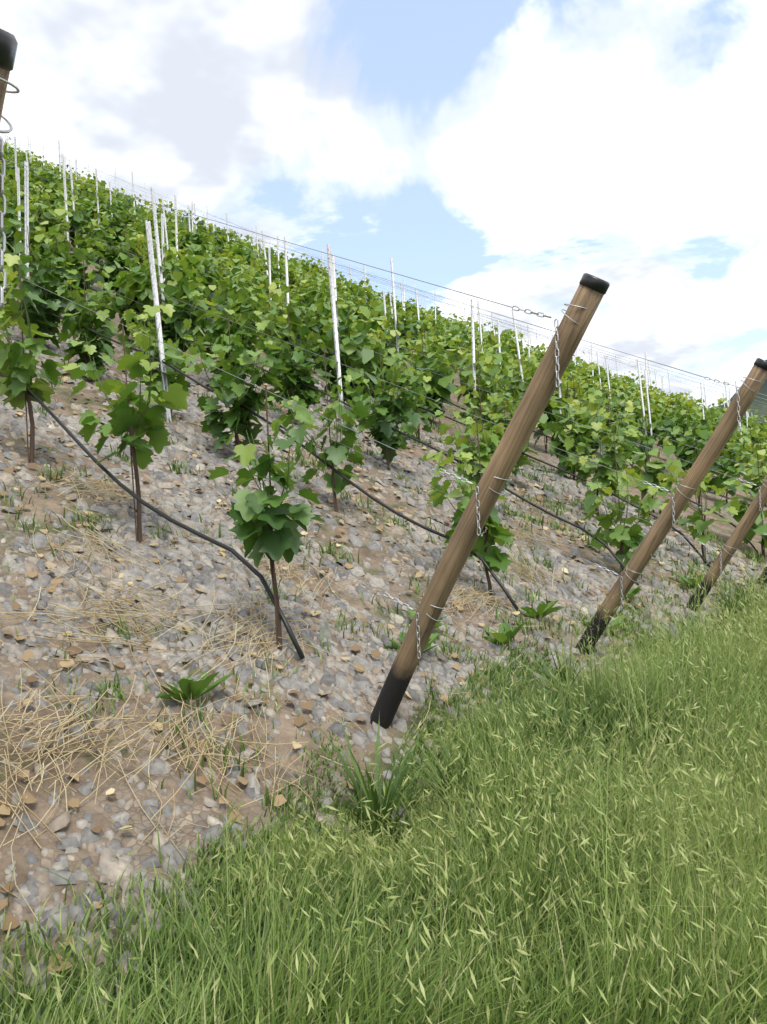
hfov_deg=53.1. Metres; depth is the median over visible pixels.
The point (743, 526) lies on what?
end post row
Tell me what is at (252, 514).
vine foliage
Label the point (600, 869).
verge grass
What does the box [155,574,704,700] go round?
broadleaf weeds
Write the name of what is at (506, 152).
sky
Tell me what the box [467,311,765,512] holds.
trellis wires
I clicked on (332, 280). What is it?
trellis stakes
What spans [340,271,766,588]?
end post row
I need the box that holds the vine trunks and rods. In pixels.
[2,182,766,650]
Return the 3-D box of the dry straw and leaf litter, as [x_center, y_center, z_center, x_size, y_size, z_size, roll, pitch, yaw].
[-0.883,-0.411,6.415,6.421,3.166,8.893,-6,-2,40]
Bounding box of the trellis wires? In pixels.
[0,134,765,413]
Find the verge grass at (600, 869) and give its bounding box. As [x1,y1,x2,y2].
[0,355,766,1023]
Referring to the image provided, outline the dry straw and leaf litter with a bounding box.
[0,354,759,987]
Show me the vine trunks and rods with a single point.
(138, 524)
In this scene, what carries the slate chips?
on the ground at (200, 812)
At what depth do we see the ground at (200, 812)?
2.91 m
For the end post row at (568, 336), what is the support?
on the ground at (200, 812)
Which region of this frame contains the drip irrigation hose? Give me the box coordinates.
[0,212,763,659]
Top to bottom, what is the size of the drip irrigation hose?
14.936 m
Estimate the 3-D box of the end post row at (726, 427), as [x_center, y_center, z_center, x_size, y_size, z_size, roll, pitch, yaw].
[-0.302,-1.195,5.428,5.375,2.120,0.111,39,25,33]
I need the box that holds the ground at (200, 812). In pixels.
[0,216,766,1023]
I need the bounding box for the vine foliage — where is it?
[0,138,766,571]
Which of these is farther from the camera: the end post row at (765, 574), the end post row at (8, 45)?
the end post row at (765, 574)
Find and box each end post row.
[0,28,19,309]
[6,160,609,728]
[158,209,766,654]
[334,265,766,610]
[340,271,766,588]
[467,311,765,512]
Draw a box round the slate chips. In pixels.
[0,326,766,1023]
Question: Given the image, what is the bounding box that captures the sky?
[0,0,766,407]
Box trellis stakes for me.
[5,133,751,461]

